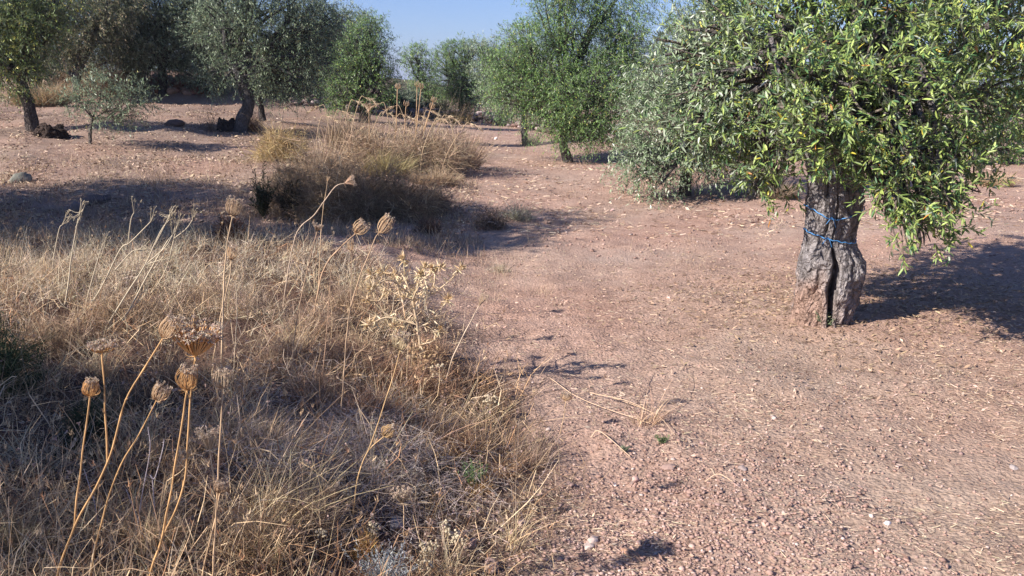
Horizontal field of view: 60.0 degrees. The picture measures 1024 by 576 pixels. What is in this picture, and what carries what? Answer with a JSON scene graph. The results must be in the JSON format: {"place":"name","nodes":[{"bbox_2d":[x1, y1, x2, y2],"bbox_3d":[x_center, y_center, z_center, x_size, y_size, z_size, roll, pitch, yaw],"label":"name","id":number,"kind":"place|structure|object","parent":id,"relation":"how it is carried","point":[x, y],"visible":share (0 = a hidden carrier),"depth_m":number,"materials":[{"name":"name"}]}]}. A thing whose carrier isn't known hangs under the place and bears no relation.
{"place":"outdoors","nodes":[
{"label":"outdoors","id":0,"kind":"place"},
{"bbox_2d":[0,70,1023,575],"bbox_3d":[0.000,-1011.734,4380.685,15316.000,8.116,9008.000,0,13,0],"label":"ground","id":1,"kind":"structure","parent":0,"point":[986,466],"depth_m":5.01,"materials":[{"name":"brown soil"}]},
{"bbox_2d":[9,172,32,182],"bbox_3d":[-7.024,-1.553,12.688,0.211,0.213,0.333,11,17,40],"label":"stone","id":2,"kind":"object","parent":1,"relation":"on","point":[24,176],"visible":0.66,"depth_m":12.62,"materials":[{"name":"grey stone"}]},
{"bbox_2d":[2,1,61,88],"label":"olive tree","id":3,"kind":"object","parent":1,"relation":"on","point":[53,71],"visible":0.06,"depth_m":27.81,"materials":[{"name":"green plant"}]},
{"bbox_2d":[0,288,76,399],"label":"broom bush","id":4,"kind":"object","parent":1,"relation":"on","point":[8,370],"visible":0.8,"depth_m":3.81,"materials":[{"name":"plant"}]},
{"bbox_2d":[0,75,86,106],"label":"grass tussock","id":5,"kind":"object","parent":1,"relation":"on","point":[53,95],"depth_m":22.49,"materials":[{"name":"plant"}]},
{"bbox_2d":[0,0,103,131],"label":"olive tree","id":6,"kind":"object","parent":1,"relation":"on","point":[20,60],"visible":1,"depth_m":16.96,"materials":[{"name":"green plant"}]},
{"bbox_2d":[33,122,71,139],"bbox_3d":[-8.591,-2.929,16.548,0.829,0.333,0.678,0,13,0],"label":"tree stump","id":7,"kind":"object","parent":1,"relation":"on","point":[45,130],"visible":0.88,"depth_m":16.38,"materials":[{"name":"brown wood"}]},
{"bbox_2d":[41,211,71,277],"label":"fennel stalk","id":8,"kind":"object","parent":1,"relation":"on","point":[65,217],"visible":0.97,"depth_m":5.66,"materials":[{"name":"beige plant"}]},
{"bbox_2d":[51,65,100,95],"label":"dry bush","id":9,"kind":"object","parent":1,"relation":"on","point":[63,79],"visible":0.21,"depth_m":27.41,"materials":[{"name":"plant"}]},
{"bbox_2d":[64,200,88,304],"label":"fennel stalk","id":10,"kind":"object","parent":1,"relation":"on","point":[80,211],"visible":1,"depth_m":5.03,"materials":[{"name":"beige plant"}]},
{"bbox_2d":[69,201,86,212],"bbox_3d":[-5.275,-0.968,10.758,0.206,0.169,0.284,-3,13,-15],"label":"stone","id":11,"kind":"object","parent":1,"relation":"on","point":[75,206],"visible":0.59,"depth_m":10.65,"materials":[{"name":"grey stone"}]},
{"bbox_2d":[20,382,144,460],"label":"heath bush","id":12,"kind":"object","parent":1,"relation":"on","point":[79,418],"visible":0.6,"depth_m":3.17,"materials":[{"name":"plant"}]},
{"bbox_2d":[21,0,155,102],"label":"olive tree","id":13,"kind":"object","parent":1,"relation":"on","point":[96,30],"visible":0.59,"depth_m":25.48,"materials":[{"name":"green plant"}]},
{"bbox_2d":[83,194,111,205],"bbox_3d":[-5.187,-1.077,11.113,0.345,0.196,0.268,-10,16,-37],"label":"stone","id":14,"kind":"object","parent":1,"relation":"on","point":[90,198],"visible":0.59,"depth_m":11.04,"materials":[{"name":"grey stone"}]},
{"bbox_2d":[41,64,168,143],"bbox_3d":[-7.161,-3.219,15.754,1.998,1.512,1.502,6,14,25],"label":"olive sapling","id":15,"kind":"object","parent":1,"relation":"on","point":[124,114],"visible":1,"depth_m":15.59,"materials":[{"name":"green plant"}]},
{"bbox_2d":[58,63,153,102],"bbox_3d":[-12.519,-6.279,27.602,3.303,2.171,2.844,0,13,0],"label":"olive tree","id":16,"kind":"object","parent":1,"relation":"on","point":[118,82],"visible":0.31,"depth_m":27.33,"materials":[{"name":"plant"}]},
{"bbox_2d":[66,0,160,85],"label":"olive tree","id":17,"kind":"object","parent":1,"relation":"on","point":[106,56],"visible":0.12,"depth_m":27.29,"materials":[{"name":"green plant"}]},
{"bbox_2d":[56,311,183,575],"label":"wild carrot","id":18,"kind":"object","parent":1,"relation":"on","point":[101,351],"visible":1,"depth_m":2.04,"materials":[{"name":"plant"}]},
{"bbox_2d":[79,196,160,318],"bbox_3d":[-2.209,-0.166,4.974,0.516,0.710,0.068,0,13,0],"label":"fennel stalk","id":19,"kind":"object","parent":1,"relation":"on","point":[151,219],"visible":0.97,"depth_m":4.95,"materials":[{"name":"beige plant"}]},
{"bbox_2d":[90,380,172,575],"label":"wild carrot","id":20,"kind":"object","parent":1,"relation":"on","point":[160,391],"visible":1,"depth_m":2.15,"materials":[{"name":"plant"}]},
{"bbox_2d":[104,205,180,328],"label":"fennel stalk","id":21,"kind":"object","parent":1,"relation":"on","point":[169,217],"visible":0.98,"depth_m":4.80,"materials":[{"name":"beige plant"}]},
{"bbox_2d":[135,427,163,543],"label":"bare twig","id":22,"kind":"object","parent":1,"relation":"on","point":[150,476],"visible":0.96,"depth_m":2.48,"materials":[{"name":"beige plant"}]},
{"bbox_2d":[100,74,211,95],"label":"terrace wall","id":23,"kind":"structure","parent":1,"relation":"on","point":[179,88],"depth_m":28.12,"materials":[{"name":"stone"}]},
{"bbox_2d":[120,205,203,327],"bbox_3d":[-1.924,-0.113,4.851,0.524,0.708,0.074,0,13,0],"label":"fennel stalk","id":24,"kind":"object","parent":1,"relation":"on","point":[165,244],"visible":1,"depth_m":4.84,"materials":[{"name":"beige plant"}]},
{"bbox_2d":[96,0,234,98],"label":"olive tree","id":25,"kind":"object","parent":1,"relation":"on","point":[163,58],"visible":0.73,"depth_m":27.00,"materials":[{"name":"green plant"}]},
{"bbox_2d":[150,212,184,294],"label":"fennel stalk","id":26,"kind":"object","parent":1,"relation":"on","point":[180,214],"visible":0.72,"depth_m":5.43,"materials":[{"name":"beige plant"}]},
{"bbox_2d":[164,119,184,126],"bbox_3d":[-7.078,-3.463,18.611,0.399,0.165,0.323,0,13,0],"label":"stone","id":27,"kind":"object","parent":1,"relation":"on","point":[176,122],"visible":0.94,"depth_m":18.51,"materials":[{"name":"grey stone"}]},
{"bbox_2d":[149,315,223,575],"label":"wild carrot","id":28,"kind":"object","parent":1,"relation":"on","point":[190,341],"visible":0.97,"depth_m":2.05,"materials":[{"name":"plant"}]},
{"bbox_2d":[194,425,219,507],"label":"wild carrot","id":29,"kind":"object","parent":1,"relation":"on","point":[208,444],"visible":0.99,"depth_m":2.70,"materials":[{"name":"plant"}]},
{"bbox_2d":[188,107,227,132],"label":"dry bush","id":30,"kind":"object","parent":1,"relation":"on","point":[210,126],"visible":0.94,"depth_m":19.03,"materials":[{"name":"plant"}]},
{"bbox_2d":[166,0,253,96],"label":"olive tree","id":31,"kind":"object","parent":1,"relation":"on","point":[204,53],"visible":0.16,"depth_m":27.42,"materials":[{"name":"green plant"}]},
{"bbox_2d":[202,363,233,575],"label":"wild carrot","id":32,"kind":"object","parent":1,"relation":"on","point":[225,374],"visible":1,"depth_m":2.13,"materials":[{"name":"plant"}]},
{"bbox_2d":[216,117,234,131],"bbox_3d":[-6.226,-3.539,19.221,0.530,0.335,0.436,-7,15,-27],"label":"tree stump","id":33,"kind":"object","parent":1,"relation":"on","point":[225,126],"visible":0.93,"depth_m":19.16,"materials":[{"name":"brown wood"}]},
{"bbox_2d":[213,243,237,358],"bbox_3d":[-1.446,0.080,4.467,0.179,0.625,0.058,0,13,0],"label":"wild carrot","id":34,"kind":"object","parent":1,"relation":"on","point":[229,249],"visible":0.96,"depth_m":4.42,"materials":[{"name":"plant"}]},
{"bbox_2d":[221,195,244,362],"bbox_3d":[-1.301,0.023,4.113,0.174,0.920,0.076,0,13,0],"label":"wild carrot","id":35,"kind":"object","parent":1,"relation":"on","point":[237,204],"visible":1,"depth_m":4.04,"materials":[{"name":"plant"}]},
{"bbox_2d":[208,207,258,240],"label":"dry bush","id":36,"kind":"object","parent":1,"relation":"on","point":[227,225],"visible":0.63,"depth_m":7.43,"materials":[{"name":"plant"}]},
{"bbox_2d":[244,109,268,131],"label":"dry bush","id":37,"kind":"object","parent":1,"relation":"on","point":[252,127],"visible":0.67,"depth_m":19.45,"materials":[{"name":"plant"}]},
{"bbox_2d":[167,0,351,132],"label":"olive tree","id":38,"kind":"object","parent":1,"relation":"on","point":[239,56],"visible":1,"depth_m":18.87,"materials":[{"name":"green plant"}]},
{"bbox_2d":[247,157,280,218],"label":"heath bush","id":39,"kind":"object","parent":1,"relation":"on","point":[263,196],"visible":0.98,"depth_m":9.63,"materials":[{"name":"plant"}]},
{"bbox_2d":[233,112,323,163],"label":"dry bush","id":40,"kind":"object","parent":1,"relation":"on","point":[271,146],"visible":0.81,"depth_m":13.93,"materials":[{"name":"plant"}]},
{"bbox_2d":[227,64,330,120],"bbox_3d":[-5.769,-4.975,21.746,2.736,1.940,1.621,0,13,0],"label":"olive tree","id":41,"kind":"object","parent":1,"relation":"on","point":[260,103],"visible":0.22,"depth_m":21.74,"materials":[{"name":"green plant"}]},
{"bbox_2d":[271,178,302,218],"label":"heath bush","id":42,"kind":"object","parent":1,"relation":"on","point":[287,191],"visible":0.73,"depth_m":9.78,"materials":[{"name":"plant"}]},
{"bbox_2d":[244,0,331,100],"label":"olive tree","id":43,"kind":"object","parent":1,"relation":"on","point":[303,42],"visible":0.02,"depth_m":27.86,"materials":[{"name":"green plant"}]},
{"bbox_2d":[231,140,369,219],"bbox_3d":[-2.446,-1.027,10.060,1.623,1.408,1.595,7,15,27],"label":"dry bush","id":44,"kind":"object","parent":1,"relation":"on","point":[288,172],"visible":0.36,"depth_m":9.94,"materials":[{"name":"plant"}]},
{"bbox_2d":[290,222,323,379],"bbox_3d":[-0.927,0.074,3.995,0.194,0.757,0.054,0,13,0],"label":"wild carrot","id":45,"kind":"object","parent":1,"relation":"on","point":[316,226],"visible":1,"depth_m":3.97,"materials":[{"name":"plant"}]},
{"bbox_2d":[0,200,626,575],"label":"dry grass","id":46,"kind":"structure","parent":1,"relation":"on","point":[363,412],"depth_m":3.42,"materials":[{"name":"plant"}]},
{"bbox_2d":[282,175,356,307],"bbox_3d":[-1.152,-0.259,5.281,0.493,0.835,0.075,0,13,0],"label":"wild carrot","id":47,"kind":"object","parent":1,"relation":"on","point":[350,182],"visible":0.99,"depth_m":5.24,"materials":[{"name":"plant"}]},
{"bbox_2d":[311,528,327,551],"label":"everlasting flower","id":48,"kind":"object","parent":1,"relation":"on","point":[323,531],"visible":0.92,"depth_m":2.65,"materials":[{"name":"plant"}]},
{"bbox_2d":[271,119,370,185],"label":"dry bush","id":49,"kind":"object","parent":1,"relation":"on","point":[315,155],"visible":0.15,"depth_m":11.65,"materials":[{"name":"plant"}]},
{"bbox_2d":[295,26,350,92],"bbox_3d":[-6.242,-7.391,28.832,2.666,2.842,2.213,0,13,0],"label":"olive tree","id":50,"kind":"object","parent":1,"relation":"on","point":[325,66],"visible":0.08,"depth_m":28.64,"materials":[{"name":"green plant"}]},
{"bbox_2d":[254,87,394,161],"bbox_3d":[-2.501,-2.565,13.001,2.592,1.742,1.762,-6,14,-25],"label":"grass tussock","id":51,"kind":"object","parent":1,"relation":"on","point":[325,139],"depth_m":13.17,"materials":[{"name":"plant"}]},
{"bbox_2d":[324,483,339,518],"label":"wild carrot","id":52,"kind":"object","parent":1,"relation":"on","point":[332,485],"visible":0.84,"depth_m":2.81,"materials":[{"name":"plant"}]},
{"bbox_2d":[313,217,370,320],"bbox_3d":[-0.913,-0.066,4.702,0.347,0.632,0.082,0,13,0],"label":"wild carrot","id":53,"kind":"object","parent":1,"relation":"on","point":[362,224],"visible":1,"depth_m":4.66,"materials":[{"name":"plant"}]},
{"bbox_2d":[264,123,423,225],"bbox_3d":[-1.836,-0.964,9.808,1.964,1.748,1.787,0,13,0],"label":"dry bush","id":54,"kind":"object","parent":1,"relation":"on","point":[338,198],"visible":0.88,"depth_m":9.60,"materials":[{"name":"plant"}]},
{"bbox_2d":[298,0,389,95],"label":"olive tree","id":55,"kind":"object","parent":1,"relation":"on","point":[344,8],"visible":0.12,"depth_m":28.41,"materials":[{"name":"green plant"}]},
{"bbox_2d":[301,106,408,149],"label":"grass tussock","id":56,"kind":"object","parent":1,"relation":"on","point":[340,133],"depth_m":15.99,"materials":[{"name":"plant"}]},
{"bbox_2d":[315,7,408,122],"bbox_3d":[-4.470,-6.380,25.959,2.989,3.518,2.213,0,13,0],"label":"olive tree","id":57,"kind":"object","parent":1,"relation":"on","point":[356,90],"visible":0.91,"depth_m":25.74,"materials":[{"name":"green plant"}]},
{"bbox_2d":[342,526,388,564],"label":"dry herb","id":58,"kind":"object","parent":1,"relation":"on","point":[366,546],"visible":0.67,"depth_m":2.69,"materials":[{"name":"plant"}]},
{"bbox_2d":[340,213,395,425],"bbox_3d":[-0.569,0.150,3.463,0.258,0.897,0.052,0,13,0],"label":"wild carrot","id":59,"kind":"object","parent":1,"relation":"on","point":[386,219],"visible":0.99,"depth_m":3.39,"materials":[{"name":"plant"}]},
{"bbox_2d":[312,115,428,176],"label":"grass tussock","id":60,"kind":"object","parent":1,"relation":"on","point":[364,144],"depth_m":12.54,"materials":[{"name":"plant"}]},
{"bbox_2d":[341,537,417,575],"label":"lavender shrub","id":61,"kind":"object","parent":1,"relation":"on","point":[386,566],"visible":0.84,"depth_m":2.56,"materials":[{"name":"leaf"}]},
{"bbox_2d":[350,330,410,528],"bbox_3d":[-0.417,0.463,2.789,0.217,0.692,0.052,0,13,0],"label":"wild carrot","id":62,"kind":"object","parent":1,"relation":"on","point":[401,348],"visible":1,"depth_m":2.77,"materials":[{"name":"plant"}]},
{"bbox_2d":[370,93,412,115],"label":"dry bush","id":63,"kind":"object","parent":1,"relation":"on","point":[403,107],"visible":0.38,"depth_m":29.99,"materials":[{"name":"plant"}]},
{"bbox_2d":[355,148,430,178],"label":"grass tussock","id":64,"kind":"object","parent":1,"relation":"on","point":[395,164],"depth_m":12.27,"materials":[{"name":"plant"}]},
{"bbox_2d":[389,516,404,530],"bbox_3d":[-0.383,0.789,2.951,0.052,0.049,0.085,0,13,0],"label":"stone","id":65,"kind":"object","parent":1,"relation":"on","point":[397,518],"visible":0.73,"depth_m":2.93,"materials":[{"name":"grey stone"}]},
{"bbox_2d":[389,485,412,544],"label":"wild carrot","id":66,"kind":"object","parent":1,"relation":"on","point":[403,497],"visible":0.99,"depth_m":2.81,"materials":[{"name":"plant"}]},
{"bbox_2d":[341,140,472,226],"bbox_3d":[-1.244,-0.923,9.818,1.542,1.393,1.539,-11,17,-40],"label":"dry bush","id":67,"kind":"object","parent":1,"relation":"on","point":[419,204],"visible":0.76,"depth_m":9.66,"materials":[{"name":"plant"}]},
{"bbox_2d":[389,87,428,109],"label":"dry bush","id":68,"kind":"object","parent":1,"relation":"on","point":[410,96],"visible":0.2,"depth_m":32.02,"materials":[{"name":"plant"}]},
{"bbox_2d":[361,252,468,377],"bbox_3d":[-0.467,0.144,4.309,0.497,0.694,0.538,5,14,21],"label":"thistle","id":69,"kind":"object","parent":1,"relation":"on","point":[420,275],"visible":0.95,"depth_m":4.26,"materials":[{"name":"plant"}]},
{"bbox_2d":[397,39,448,102],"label":"olive tree","id":70,"kind":"object","parent":1,"relation":"on","point":[421,77],"visible":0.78,"depth_m":39.20,"materials":[{"name":"green plant"}]},
{"bbox_2d":[409,210,444,234],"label":"dry bush","id":71,"kind":"object","parent":1,"relation":"on","point":[427,224],"visible":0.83,"depth_m":8.98,"materials":[{"name":"plant"}]},
{"bbox_2d":[419,539,439,567],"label":"everlasting flower","id":72,"kind":"object","parent":1,"relation":"on","point":[425,551],"visible":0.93,"depth_m":2.73,"materials":[{"name":"plant"}]},
{"bbox_2d":[363,87,500,178],"bbox_3d":[-1.385,-2.013,13.370,2.563,2.017,2.257,0,13,0],"label":"grass tussock","id":73,"kind":"object","parent":1,"relation":"on","point":[438,156],"depth_m":13.19,"materials":[{"name":"plant"}]},
{"bbox_2d":[403,159,471,186],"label":"grass tussock","id":74,"kind":"object","parent":1,"relation":"on","point":[448,176],"depth_m":12.05,"materials":[{"name":"plant"}]},
{"bbox_2d":[423,99,451,110],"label":"dry bush","id":75,"kind":"object","parent":1,"relation":"on","point":[439,104],"visible":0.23,"depth_m":32.85,"materials":[{"name":"plant"}]},
{"bbox_2d":[412,171,467,214],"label":"dry bush","id":76,"kind":"object","parent":1,"relation":"on","point":[445,200],"visible":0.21,"depth_m":10.10,"materials":[{"name":"plant"}]},
{"bbox_2d":[441,519,450,548],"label":"everlasting flower","id":77,"kind":"object","parent":1,"relation":"on","point":[446,530],"visible":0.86,"depth_m":2.84,"materials":[{"name":"plant"}]},
{"bbox_2d":[426,91,479,124],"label":"dry bush","id":78,"kind":"object","parent":1,"relation":"on","point":[463,114],"visible":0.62,"depth_m":30.39,"materials":[{"name":"plant"}]},
{"bbox_2d":[451,529,464,551],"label":"everlasting flower","id":79,"kind":"object","parent":1,"relation":"on","point":[459,539],"visible":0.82,"depth_m":2.80,"materials":[{"name":"plant"}]},
{"bbox_2d":[426,30,494,113],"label":"olive tree","id":80,"kind":"object","parent":1,"relation":"on","point":[454,70],"visible":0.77,"depth_m":40.97,"materials":[{"name":"green plant"}]},
{"bbox_2d":[444,292,488,388],"bbox_3d":[-0.217,0.283,4.115,0.228,0.544,0.044,0,13,0],"label":"wild carrot","id":81,"kind":"object","parent":1,"relation":"on","point":[485,298],"visible":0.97,"depth_m":4.08,"materials":[{"name":"plant"}]},
{"bbox_2d":[288,92,649,145],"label":"stone wall","id":82,"kind":"structure","parent":1,"relation":"on","point":[476,118],"depth_m":29.63,"materials":[{"name":"grey stone"}]},
{"bbox_2d":[426,118,518,168],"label":"grass tussock","id":83,"kind":"object","parent":1,"relation":"on","point":[470,152],"depth_m":14.29,"materials":[{"name":"plant"}]},
{"bbox_2d":[458,453,487,487],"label":"green herb","id":84,"kind":"object","parent":1,"relation":"on","point":[479,475],"visible":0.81,"depth_m":3.29,"materials":[{"name":"plant"}]},
{"bbox_2d":[460,472,498,496],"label":"dry herb","id":85,"kind":"object","parent":1,"relation":"on","point":[482,486],"visible":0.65,"depth_m":3.27,"materials":[{"name":"plant"}]},
{"bbox_2d":[458,28,517,125],"bbox_3d":[-0.618,-7.080,30.280,2.279,3.440,1.905,-5,14,-19],"label":"olive tree","id":86,"kind":"object","parent":1,"relation":"on","point":[478,68],"visible":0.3,"depth_m":30.20,"materials":[{"name":"green plant"}]},
{"bbox_2d":[464,198,519,231],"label":"dry bush","id":87,"kind":"object","parent":1,"relation":"on","point":[493,221],"visible":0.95,"depth_m":9.25,"materials":[{"name":"plant"}]},
{"bbox_2d":[485,556,499,574],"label":"stone","id":88,"kind":"object","parent":1,"relation":"on","point":[493,570],"visible":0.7,"depth_m":2.77,"materials":[{"name":"beige stone"}]},
{"bbox_2d":[483,253,513,273],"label":"weed","id":89,"kind":"object","parent":1,"relation":"on","point":[500,267],"visible":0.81,"depth_m":7.46,"materials":[{"name":"plant"}]},
{"bbox_2d":[480,445,537,478],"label":"grass tussock","id":90,"kind":"object","parent":1,"relation":"on","point":[507,470],"depth_m":3.46,"materials":[{"name":"plant"}]},
{"bbox_2d":[0,101,1022,531],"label":"sparse grass","id":91,"kind":"structure","parent":1,"relation":"on","point":[340,229],"depth_m":9.46,"materials":[{"name":"plant"}]},
{"bbox_2d":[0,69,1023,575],"bbox_3d":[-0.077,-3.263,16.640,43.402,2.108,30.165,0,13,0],"label":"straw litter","id":92,"kind":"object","parent":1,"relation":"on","point":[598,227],"visible":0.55,"depth_m":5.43,"materials":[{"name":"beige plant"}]},
{"bbox_2d":[474,35,556,145],"bbox_3d":[0.174,-4.884,21.919,2.275,2.930,1.775,3,13,14],"label":"olive tree","id":93,"kind":"object","parent":1,"relation":"on","point":[523,131],"visible":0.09,"depth_m":22.00,"materials":[{"name":"green plant"}]},
{"bbox_2d":[497,194,543,223],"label":"weed","id":94,"kind":"object","parent":1,"relation":"on","point":[515,214],"visible":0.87,"depth_m":9.91,"materials":[{"name":"plant"}]},
{"bbox_2d":[477,424,570,470],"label":"grass tussock","id":95,"kind":"object","parent":1,"relation":"on","point":[536,459],"depth_m":3.59,"materials":[{"name":"plant"}]},
{"bbox_2d":[518,131,544,145],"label":"dry bush","id":96,"kind":"object","parent":1,"relation":"on","point":[532,143],"visible":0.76,"depth_m":22.07,"materials":[{"name":"plant"}]},
{"bbox_2d":[53,48,1022,97],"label":"grove","id":97,"kind":"object","parent":1,"relation":"on","point":[579,76],"visible":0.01,"depth_m":101.80,"materials":[{"name":"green plant"}]},
{"bbox_2d":[469,0,670,165],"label":"olive tree","id":98,"kind":"object","parent":1,"relation":"on","point":[565,119],"visible":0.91,"depth_m":16.80,"materials":[{"name":"green plant"}]},
{"bbox_2d":[621,379,698,426],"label":"straw clump","id":99,"kind":"object","parent":1,"relation":"on","point":[654,420],"visible":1,"depth_m":3.97,"materials":[{"name":"beige plant"}]},
{"bbox_2d":[642,7,711,92],"bbox_3d":[6.930,-9.317,36.682,3.652,4.858,2.418,0,13,0],"label":"olive tree","id":100,"kind":"object","parent":1,"relation":"on","point":[672,46],"visible":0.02,"depth_m":36.60,"materials":[{"name":"green plant"}]},
{"bbox_2d":[596,0,781,209],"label":"olive tree","id":101,"kind":"object","parent":1,"relation":"on","point":[646,155],"visible":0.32,"depth_m":11.61,"materials":[{"name":"green plant"}]},
{"bbox_2d":[746,180,806,199],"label":"grass tussock","id":102,"kind":"object","parent":1,"relation":"on","point":[795,192],"depth_m":11.68,"materials":[{"name":"plant"}]},
{"bbox_2d":[615,0,1023,327],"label":"olive tree","id":103,"kind":"object","parent":1,"relation":"on","point":[852,101],"visible":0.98,"depth_m":5.11,"materials":[{"name":"green plant"}]},
{"bbox_2d":[937,66,1023,165],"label":"olive tree","id":104,"kind":"object","parent":1,"relation":"on","point":[1007,149],"visible":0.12,"depth_m":15.99,"materials":[{"name":"green plant"}]},
{"bbox_2d":[967,169,1023,186],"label":"grass tussock","id":105,"kind":"object","parent":1,"relation":"on","point":[1015,181],"depth_m":13.19,"materials":[{"name":"plant"}]},
{"bbox_2d":[26,0,1023,79],"label":"sky","id":106,"kind":"structure","parent":0,"point":[414,20],"materials":[{"name":"blue"}]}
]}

